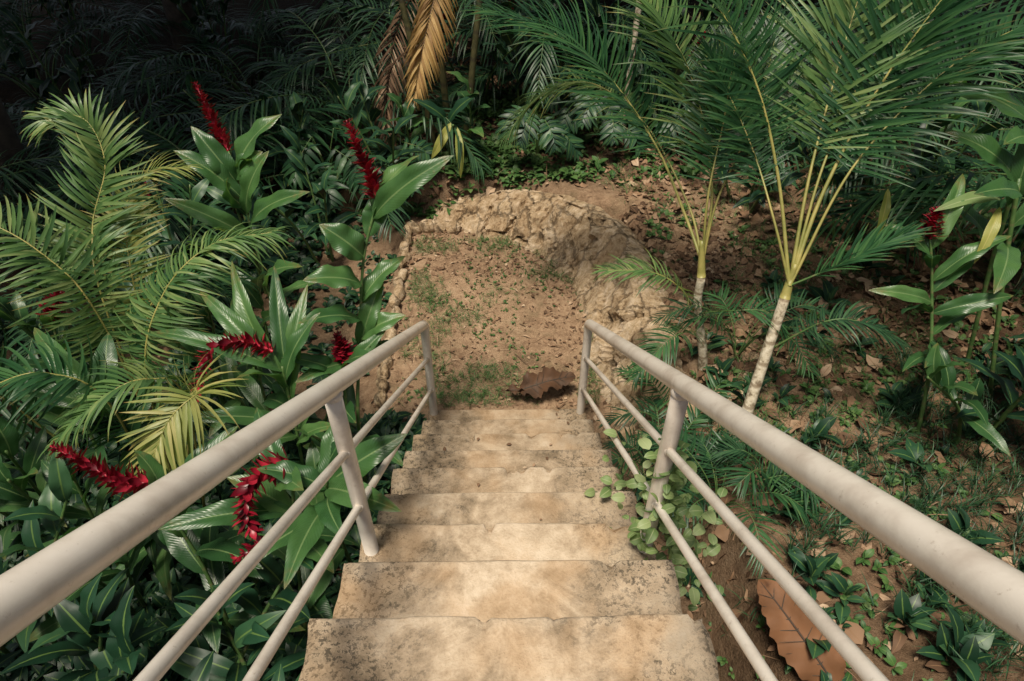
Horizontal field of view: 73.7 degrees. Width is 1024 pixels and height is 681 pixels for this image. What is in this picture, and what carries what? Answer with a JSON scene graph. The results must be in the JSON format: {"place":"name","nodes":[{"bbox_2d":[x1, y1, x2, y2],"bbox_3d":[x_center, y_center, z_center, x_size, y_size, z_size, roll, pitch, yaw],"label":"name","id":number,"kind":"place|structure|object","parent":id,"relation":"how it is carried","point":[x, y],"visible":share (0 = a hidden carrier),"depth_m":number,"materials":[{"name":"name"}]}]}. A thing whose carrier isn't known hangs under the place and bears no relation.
{"place":"outdoors","nodes":[
{"label":"outdoors","id":0,"kind":"place"},
{"bbox_2d":[0,7,106,151],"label":"ginger plant","id":1,"kind":"object","parent":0,"point":[12,52],"visible":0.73,"depth_m":6.73,"materials":[{"name":"green plant"}]},
{"bbox_2d":[37,0,104,79],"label":"ginger plant","id":2,"kind":"object","parent":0,"point":[65,16],"visible":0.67,"depth_m":8.12,"materials":[{"name":"green plant"}]},
{"bbox_2d":[170,0,263,88],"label":"ginger plant","id":3,"kind":"object","parent":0,"point":[208,33],"visible":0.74,"depth_m":7.69,"materials":[{"name":"green plant"}]},
{"bbox_2d":[0,0,1023,680],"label":"ground","id":4,"kind":"structure","parent":0,"point":[728,564],"depth_m":4.90,"materials":[{"name":"soil"}]},
{"bbox_2d":[2,80,24,146],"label":"palm shrub","id":5,"kind":"object","parent":4,"relation":"on","point":[13,113],"visible":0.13,"depth_m":7.51,"materials":[{"name":"green plant"}]},
{"bbox_2d":[0,286,31,378],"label":"ginger plant","id":6,"kind":"object","parent":4,"relation":"on","point":[18,334],"visible":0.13,"depth_m":4.75,"materials":[{"name":"green plant"}]},
{"bbox_2d":[0,432,48,527],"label":"ginger plant","id":7,"kind":"object","parent":4,"relation":"on","point":[15,473],"visible":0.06,"depth_m":3.87,"materials":[{"name":"green plant"}]},
{"bbox_2d":[0,98,55,240],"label":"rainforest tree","id":8,"kind":"object","parent":4,"relation":"on","point":[10,139],"visible":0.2,"depth_m":5.96,"materials":[{"name":"green plant"}]},
{"bbox_2d":[0,452,71,666],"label":"ginger plant","id":9,"kind":"object","parent":4,"relation":"on","point":[48,511],"visible":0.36,"depth_m":2.84,"materials":[{"name":"green plant"}]},
{"bbox_2d":[0,416,116,560],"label":"ginger plant","id":10,"kind":"object","parent":4,"relation":"on","point":[15,495],"visible":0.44,"depth_m":3.02,"materials":[{"name":"green plant"}]},
{"bbox_2d":[0,312,127,531],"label":"palm shrub","id":11,"kind":"object","parent":4,"relation":"on","point":[42,421],"visible":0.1,"depth_m":4.37,"materials":[{"name":"green plant"}]},
{"bbox_2d":[0,260,139,425],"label":"ginger plant","id":12,"kind":"object","parent":4,"relation":"on","point":[27,325],"visible":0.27,"depth_m":4.08,"materials":[{"name":"green plant"}]},
{"bbox_2d":[0,449,157,641],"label":"ginger plant","id":13,"kind":"object","parent":4,"relation":"on","point":[136,559],"visible":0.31,"depth_m":2.98,"materials":[{"name":"green plant"}]},
{"bbox_2d":[0,0,164,68],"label":"palm shrub","id":14,"kind":"object","parent":4,"relation":"on","point":[19,19],"visible":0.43,"depth_m":8.41,"materials":[{"name":"green plant"}]},
{"bbox_2d":[0,567,164,680],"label":"ginger plant","id":15,"kind":"object","parent":4,"relation":"on","point":[106,635],"visible":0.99,"depth_m":2.50,"materials":[{"name":"green plant"}]},
{"bbox_2d":[0,143,170,283],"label":"palm shrub","id":16,"kind":"object","parent":4,"relation":"on","point":[52,167],"visible":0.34,"depth_m":5.73,"materials":[{"name":"green plant"}]},
{"bbox_2d":[0,0,223,175],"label":"palm shrub","id":17,"kind":"object","parent":4,"relation":"on","point":[83,14],"visible":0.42,"depth_m":7.60,"materials":[{"name":"green plant"}]},
{"bbox_2d":[23,169,224,347],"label":"ginger plant","id":18,"kind":"object","parent":4,"relation":"on","point":[197,192],"visible":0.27,"depth_m":4.65,"materials":[{"name":"green plant"}]},
{"bbox_2d":[0,67,284,248],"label":"palm shrub","id":19,"kind":"object","parent":4,"relation":"on","point":[193,112],"visible":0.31,"depth_m":6.50,"materials":[{"name":"green plant"}]},
{"bbox_2d":[0,188,285,404],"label":"palm shrub","id":20,"kind":"object","parent":4,"relation":"on","point":[72,204],"visible":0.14,"depth_m":5.26,"materials":[{"name":"green plant"}]},
{"bbox_2d":[101,117,191,259],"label":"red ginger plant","id":21,"kind":"object","parent":4,"relation":"on","point":[133,164],"visible":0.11,"depth_m":5.45,"materials":[{"name":"green plant"}]},
{"bbox_2d":[0,84,296,506],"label":"areca palm","id":22,"kind":"object","parent":4,"relation":"on","point":[171,429],"visible":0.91,"depth_m":3.35,"materials":[{"name":"green plant"}]},
{"bbox_2d":[5,291,304,653],"bbox_3d":[-1.787,0.662,3.358,2.287,1.498,0.576,33,51,31],"label":"red ginger plant","id":23,"kind":"object","parent":4,"relation":"on","point":[206,555],"visible":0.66,"depth_m":2.95,"materials":[{"name":"green plant"}]},
{"bbox_2d":[0,0,327,86],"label":"palm shrub","id":24,"kind":"object","parent":4,"relation":"on","point":[159,2],"visible":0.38,"depth_m":7.83,"materials":[{"name":"green plant"}]},
{"bbox_2d":[148,251,232,404],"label":"ginger plant","id":25,"kind":"object","parent":4,"relation":"on","point":[207,318],"visible":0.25,"depth_m":4.07,"materials":[{"name":"green plant"}]},
{"bbox_2d":[74,549,313,680],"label":"ginger plant","id":26,"kind":"object","parent":4,"relation":"on","point":[270,572],"visible":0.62,"depth_m":2.69,"materials":[{"name":"green plant"}]},
{"bbox_2d":[183,651,213,680],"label":"ginger plant","id":27,"kind":"object","parent":4,"relation":"on","point":[201,671],"visible":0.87,"depth_m":2.48,"materials":[{"name":"green plant"}]},
{"bbox_2d":[18,97,382,288],"bbox_3d":[-2.874,-1.590,6.219,3.081,0.981,3.266,30,50,29],"label":"palm shrub","id":28,"kind":"object","parent":4,"relation":"on","point":[166,145],"visible":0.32,"depth_m":6.00,"materials":[{"name":"green plant"}]},
{"bbox_2d":[49,3,402,172],"bbox_3d":[-2.633,-2.793,7.311,3.388,1.001,3.515,0,42,0],"label":"palm shrub","id":29,"kind":"object","parent":4,"relation":"on","point":[156,67],"visible":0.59,"depth_m":6.89,"materials":[{"name":"green plant"}]},
{"bbox_2d":[164,81,314,296],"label":"red ginger plant","id":30,"kind":"object","parent":4,"relation":"on","point":[225,172],"visible":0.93,"depth_m":4.10,"materials":[{"name":"green plant"}]},
{"bbox_2d":[160,582,324,680],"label":"ginger plant","id":31,"kind":"object","parent":4,"relation":"on","point":[195,656],"visible":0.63,"depth_m":2.68,"materials":[{"name":"green plant"}]},
{"bbox_2d":[154,262,333,636],"bbox_3d":[-1.179,0.640,3.228,0.815,1.504,1.502,-5,42,-6],"label":"red ginger plant","id":32,"kind":"object","parent":4,"relation":"on","point":[244,341],"visible":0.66,"depth_m":3.12,"materials":[{"name":"green plant"}]},
{"bbox_2d":[183,74,313,201],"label":"ginger plant","id":33,"kind":"object","parent":4,"relation":"on","point":[300,126],"visible":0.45,"depth_m":5.95,"materials":[{"name":"green plant"}]},
{"bbox_2d":[206,138,299,298],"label":"ginger plant","id":34,"kind":"object","parent":4,"relation":"on","point":[216,194],"visible":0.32,"depth_m":5.02,"materials":[{"name":"green plant"}]},
{"bbox_2d":[151,429,358,590],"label":"ginger plant","id":35,"kind":"object","parent":4,"relation":"on","point":[312,460],"visible":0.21,"depth_m":3.33,"materials":[{"name":"green plant"}]},
{"bbox_2d":[158,270,387,436],"bbox_3d":[-1.223,0.197,3.862,1.137,1.435,0.774,-11,43,-12],"label":"ginger plant","id":36,"kind":"object","parent":4,"relation":"on","point":[255,299],"visible":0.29,"depth_m":3.73,"materials":[{"name":"green plant"}]},
{"bbox_2d":[256,125,360,265],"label":"ginger plant","id":37,"kind":"object","parent":4,"relation":"on","point":[298,165],"visible":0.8,"depth_m":5.44,"materials":[{"name":"green plant"}]},
{"bbox_2d":[277,117,371,212],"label":"philodendron plant","id":38,"kind":"object","parent":4,"relation":"on","point":[335,196],"visible":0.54,"depth_m":5.95,"materials":[{"name":"green plant"}]},
{"bbox_2d":[186,0,482,52],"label":"palm shrub","id":39,"kind":"object","parent":4,"relation":"on","point":[322,6],"visible":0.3,"depth_m":7.36,"materials":[{"name":"green plant"}]},
{"bbox_2d":[178,5,521,241],"bbox_3d":[-1.519,-2.384,6.654,3.350,1.204,3.466,10,43,11],"label":"palm shrub","id":40,"kind":"object","parent":4,"relation":"on","point":[474,142],"visible":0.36,"depth_m":6.34,"materials":[{"name":"green plant"}]},
{"bbox_2d":[257,118,453,608],"bbox_3d":[-0.717,0.400,3.105,0.937,2.124,1.893,0,42,0],"label":"red ginger plant","id":41,"kind":"object","parent":4,"relation":"on","point":[398,185],"visible":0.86,"depth_m":3.14,"materials":[{"name":"green plant"}]},
{"bbox_2d":[324,68,424,193],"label":"ginger plant","id":42,"kind":"object","parent":4,"relation":"on","point":[385,151],"visible":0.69,"depth_m":5.62,"materials":[{"name":"green plant"}]},
{"bbox_2d":[334,0,451,115],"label":"red ginger plant","id":43,"kind":"object","parent":4,"relation":"on","point":[344,14],"visible":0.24,"depth_m":7.16,"materials":[{"name":"green plant"}]},
{"bbox_2d":[352,135,441,214],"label":"fern","id":44,"kind":"object","parent":4,"relation":"on","point":[427,155],"visible":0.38,"depth_m":5.72,"materials":[{"name":"green plant"}]},
{"bbox_2d":[374,219,459,407],"bbox_3d":[-0.671,-0.295,5.084,0.490,0.183,2.073,0,42,0],"label":"stone edging","id":45,"kind":"object","parent":4,"relation":"on","point":[412,227],"visible":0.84,"depth_m":5.25,"materials":[{"name":"beige stone"}]},
{"bbox_2d":[248,0,590,111],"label":"palm shrub","id":46,"kind":"object","parent":4,"relation":"on","point":[372,44],"visible":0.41,"depth_m":6.39,"materials":[{"name":"green plant"}]},
{"bbox_2d":[373,0,502,165],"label":"palm clump","id":47,"kind":"object","parent":4,"relation":"on","point":[415,52],"visible":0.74,"depth_m":5.67,"materials":[{"name":"plant"}]},
{"bbox_2d":[413,94,477,177],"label":"broadleaf plant","id":48,"kind":"object","parent":4,"relation":"on","point":[439,112],"visible":0.81,"depth_m":5.64,"materials":[{"name":"green plant"}]},
{"bbox_2d":[407,0,526,102],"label":"ginger plant","id":49,"kind":"object","parent":4,"relation":"on","point":[508,39],"visible":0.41,"depth_m":6.22,"materials":[{"name":"green plant"}]},
{"bbox_2d":[447,0,563,23],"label":"palm shrub","id":50,"kind":"object","parent":4,"relation":"on","point":[467,7],"visible":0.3,"depth_m":6.84,"materials":[{"name":"green plant"}]},
{"bbox_2d":[298,409,718,680],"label":"concrete staircase","id":51,"kind":"structure","parent":4,"relation":"on","point":[460,575],"depth_m":2.02,"materials":[{"name":"beige concrete"}]},
{"bbox_2d":[0,320,437,680],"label":"metal handrail","id":52,"kind":"object","parent":51,"relation":"attached to","point":[36,586],"visible":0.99,"depth_m":1.06,"materials":[{"name":"beige metal"}]},
{"bbox_2d":[584,429,727,610],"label":"climbing vine","id":53,"kind":"object","parent":51,"relation":"attached to","point":[672,501],"visible":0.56,"depth_m":2.19,"materials":[{"name":"green plant"}]},
{"bbox_2d":[576,319,1023,680],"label":"metal handrail","id":54,"kind":"object","parent":51,"relation":"attached to","point":[986,584],"visible":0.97,"depth_m":1.03,"materials":[{"name":"beige metal"}]},
{"bbox_2d":[0,81,1023,680],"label":"ground weeds","id":55,"kind":"object","parent":4,"relation":"on","point":[970,643],"visible":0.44,"depth_m":3.77,"materials":[{"name":"green plant"}]},
{"bbox_2d":[19,10,1023,680],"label":"leaf litter","id":56,"kind":"object","parent":4,"relation":"on","point":[855,632],"visible":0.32,"depth_m":4.53,"materials":[{"name":"brown plant"}]},
{"bbox_2d":[501,384,529,395],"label":"dead leaf","id":57,"kind":"object","parent":56,"relation":"on","point":[513,388],"visible":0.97,"depth_m":4.36,"materials":[{"name":"brown plant"}]},
{"bbox_2d":[512,367,575,397],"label":"dead leaf","id":58,"kind":"object","parent":56,"relation":"on","point":[533,385],"visible":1,"depth_m":4.35,"materials":[{"name":"brown plant"}]},
{"bbox_2d":[757,579,845,680],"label":"dead leaf","id":59,"kind":"object","parent":56,"relation":"on","point":[791,625],"visible":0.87,"depth_m":2.68,"materials":[{"name":"brown plant"}]},
{"bbox_2d":[501,0,559,110],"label":"red ginger plant","id":60,"kind":"object","parent":4,"relation":"on","point":[524,58],"visible":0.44,"depth_m":6.31,"materials":[{"name":"green plant"}]},
{"bbox_2d":[495,105,584,161],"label":"philodendron plant","id":61,"kind":"object","parent":4,"relation":"on","point":[552,138],"visible":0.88,"depth_m":5.61,"materials":[{"name":"green plant"}]},
{"bbox_2d":[397,0,697,113],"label":"palm shrub","id":62,"kind":"object","parent":4,"relation":"on","point":[480,82],"visible":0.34,"depth_m":6.06,"materials":[{"name":"green plant"}]},
{"bbox_2d":[430,188,695,448],"bbox_3d":[0.412,-0.521,5.188,1.310,0.564,3.358,-22,46,-23],"label":"rock retaining bank","id":63,"kind":"object","parent":4,"relation":"on","point":[581,240],"visible":0.65,"depth_m":5.18,"materials":[{"name":"beige stone"}]},
{"bbox_2d":[558,0,574,28],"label":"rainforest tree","id":64,"kind":"object","parent":4,"relation":"on","point":[565,4],"visible":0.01,"depth_m":7.39,"materials":[{"name":"green plant"}]},
{"bbox_2d":[521,19,616,116],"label":"ginger plant","id":65,"kind":"object","parent":4,"relation":"on","point":[566,65],"visible":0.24,"depth_m":6.09,"materials":[{"name":"green plant"}]},
{"bbox_2d":[554,0,587,49],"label":"ginger plant","id":66,"kind":"object","parent":4,"relation":"on","point":[570,7],"visible":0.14,"depth_m":7.21,"materials":[{"name":"green plant"}]},
{"bbox_2d":[541,71,628,132],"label":"philodendron plant","id":67,"kind":"object","parent":4,"relation":"on","point":[566,120],"visible":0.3,"depth_m":5.98,"materials":[{"name":"green plant"}]},
{"bbox_2d":[567,94,646,157],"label":"philodendron plant","id":68,"kind":"object","parent":4,"relation":"on","point":[611,139],"visible":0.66,"depth_m":5.77,"materials":[{"name":"green plant"}]},
{"bbox_2d":[569,0,687,89],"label":"ginger plant","id":69,"kind":"object","parent":4,"relation":"on","point":[593,7],"visible":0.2,"depth_m":6.35,"materials":[{"name":"green plant"}]},
{"bbox_2d":[619,1,641,142],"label":"slender palm tree","id":70,"kind":"object","parent":4,"relation":"on","point":[637,11],"visible":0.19,"depth_m":5.75,"materials":[{"name":"grey plant"}]},
{"bbox_2d":[458,0,823,390],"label":"areca palm","id":71,"kind":"object","parent":4,"relation":"on","point":[665,37],"visible":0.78,"depth_m":3.69,"materials":[{"name":"plant"}]},
{"bbox_2d":[624,29,688,141],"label":"ginger plant","id":72,"kind":"object","parent":4,"relation":"on","point":[646,92],"visible":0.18,"depth_m":6.01,"materials":[{"name":"green plant"}]},
{"bbox_2d":[600,0,719,102],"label":"ginger plant","id":73,"kind":"object","parent":4,"relation":"on","point":[705,12],"visible":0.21,"depth_m":6.20,"materials":[{"name":"green plant"}]},
{"bbox_2d":[602,394,728,519],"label":"palm seedling","id":74,"kind":"object","parent":4,"relation":"on","point":[610,444],"visible":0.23,"depth_m":3.81,"materials":[{"name":"green plant"}]},
{"bbox_2d":[595,360,743,468],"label":"palm seedling","id":75,"kind":"object","parent":4,"relation":"on","point":[625,416],"visible":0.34,"depth_m":3.91,"materials":[{"name":"green plant"}]},
{"bbox_2d":[528,0,846,123],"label":"palm shrub","id":76,"kind":"object","parent":4,"relation":"on","point":[670,68],"visible":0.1,"depth_m":6.23,"materials":[{"name":"green plant"}]},
{"bbox_2d":[654,87,722,147],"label":"philodendron plant","id":77,"kind":"object","parent":4,"relation":"on","point":[672,127],"visible":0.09,"depth_m":5.89,"materials":[{"name":"green plant"}]},
{"bbox_2d":[631,415,819,578],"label":"palm seedling","id":78,"kind":"object","parent":4,"relation":"on","point":[700,441],"visible":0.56,"depth_m":3.23,"materials":[{"name":"green plant"}]},
{"bbox_2d":[671,8,788,159],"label":"shrub","id":79,"kind":"object","parent":4,"relation":"on","point":[677,71],"visible":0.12,"depth_m":5.49,"materials":[{"name":"green plant"}]},
{"bbox_2d":[685,104,804,212],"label":"shrub","id":80,"kind":"object","parent":4,"relation":"on","point":[757,195],"visible":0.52,"depth_m":5.11,"materials":[{"name":"green plant"}]},
{"bbox_2d":[649,281,844,381],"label":"palm seedling","id":81,"kind":"object","parent":4,"relation":"on","point":[796,299],"visible":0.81,"depth_m":3.90,"materials":[{"name":"green plant"}]},
{"bbox_2d":[653,302,868,547],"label":"rocks","id":82,"kind":"object","parent":4,"relation":"on","point":[752,355],"visible":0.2,"depth_m":4.16,"materials":[{"name":"brown stone"}]},
{"bbox_2d":[707,412,828,515],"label":"palm seedling","id":83,"kind":"object","parent":4,"relation":"on","point":[722,453],"visible":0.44,"depth_m":3.25,"materials":[{"name":"green plant"}]},
{"bbox_2d":[657,0,1015,207],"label":"palm shrub","id":84,"kind":"object","parent":4,"relation":"on","point":[970,126],"visible":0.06,"depth_m":5.40,"materials":[{"name":"green plant"}]},
{"bbox_2d":[652,0,1023,443],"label":"areca palm","id":85,"kind":"object","parent":4,"relation":"on","point":[882,34],"visible":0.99,"depth_m":3.30,"materials":[{"name":"plant"}]},
{"bbox_2d":[682,0,1023,135],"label":"palm shrub","id":86,"kind":"object","parent":4,"relation":"on","point":[997,110],"visible":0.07,"depth_m":5.47,"materials":[{"name":"green plant"}]},
{"bbox_2d":[788,42,947,185],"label":"shrub","id":87,"kind":"object","parent":4,"relation":"on","point":[832,159],"visible":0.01,"depth_m":5.33,"materials":[{"name":"green plant"}]},
{"bbox_2d":[789,108,964,243],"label":"ginger plant","id":88,"kind":"object","parent":4,"relation":"on","point":[801,151],"visible":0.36,"depth_m":4.67,"materials":[{"name":"green plant"}]},
{"bbox_2d":[756,1,1023,297],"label":"palm shrub","id":89,"kind":"object","parent":4,"relation":"on","point":[1019,239],"visible":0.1,"depth_m":4.71,"materials":[{"name":"green plant"}]},
{"bbox_2d":[832,0,949,98],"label":"ginger plant","id":90,"kind":"object","parent":4,"relation":"on","point":[913,30],"visible":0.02,"depth_m":5.72,"materials":[{"name":"green plant"}]},
{"bbox_2d":[789,117,1023,252],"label":"palm shrub","id":91,"kind":"object","parent":4,"relation":"on","point":[904,190],"visible":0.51,"depth_m":3.91,"materials":[{"name":"green plant"}]},
{"bbox_2d":[812,0,1023,151],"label":"palm shrub","id":92,"kind":"object","parent":4,"relation":"on","point":[1017,65],"visible":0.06,"depth_m":6.01,"materials":[{"name":"green plant"}]},
{"bbox_2d":[869,80,1012,245],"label":"ginger plant","id":93,"kind":"object","parent":4,"relation":"on","point":[947,126],"visible":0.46,"depth_m":4.25,"materials":[{"name":"green plant"}]},
{"bbox_2d":[869,174,1013,434],"bbox_3d":[2.116,-0.129,3.526,0.623,1.254,0.647,-20,45,-21],"label":"red ginger plant","id":94,"kind":"object","parent":4,"relation":"on","point":[959,262],"visible":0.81,"depth_m":3.38,"materials":[{"name":"green plant"}]},
{"bbox_2d":[877,33,1023,397],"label":"broadleaf plant","id":95,"kind":"object","parent":4,"relation":"on","point":[1005,263],"visible":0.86,"depth_m":3.30,"materials":[{"name":"green plant"}]},
{"bbox_2d":[920,340,1023,456],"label":"ginger plant","id":96,"kind":"object","parent":4,"relation":"on","point":[941,370],"visible":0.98,"depth_m":3.31,"materials":[{"name":"green plant"}]},
{"bbox_2d":[963,126,1023,291],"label":"ginger plant","id":97,"kind":"object","parent":4,"relation":"on","point":[1012,242],"visible":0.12,"depth_m":4.27,"materials":[{"name":"green plant"}]},
{"bbox_2d":[1008,375,1023,408],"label":"ginger plant","id":98,"kind":"object","parent":4,"relation":"on","point":[1021,403],"visible":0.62,"depth_m":3.45,"materials":[{"name":"green plant"}]},
{"bbox_2d":[1009,333,1023,337],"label":"ginger plant","id":99,"kind":"object","parent":4,"relation":"on","point":[1019,336],"visible":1,"depth_m":3.62,"materials":[{"name":"green plant"}]},
{"bbox_2d":[1013,75,1023,121],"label":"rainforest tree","id":100,"kind":"object","parent":4,"relation":"on","point":[1022,87],"visible":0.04,"depth_m":6.38,"materials":[{"name":"green plant"}]}
]}

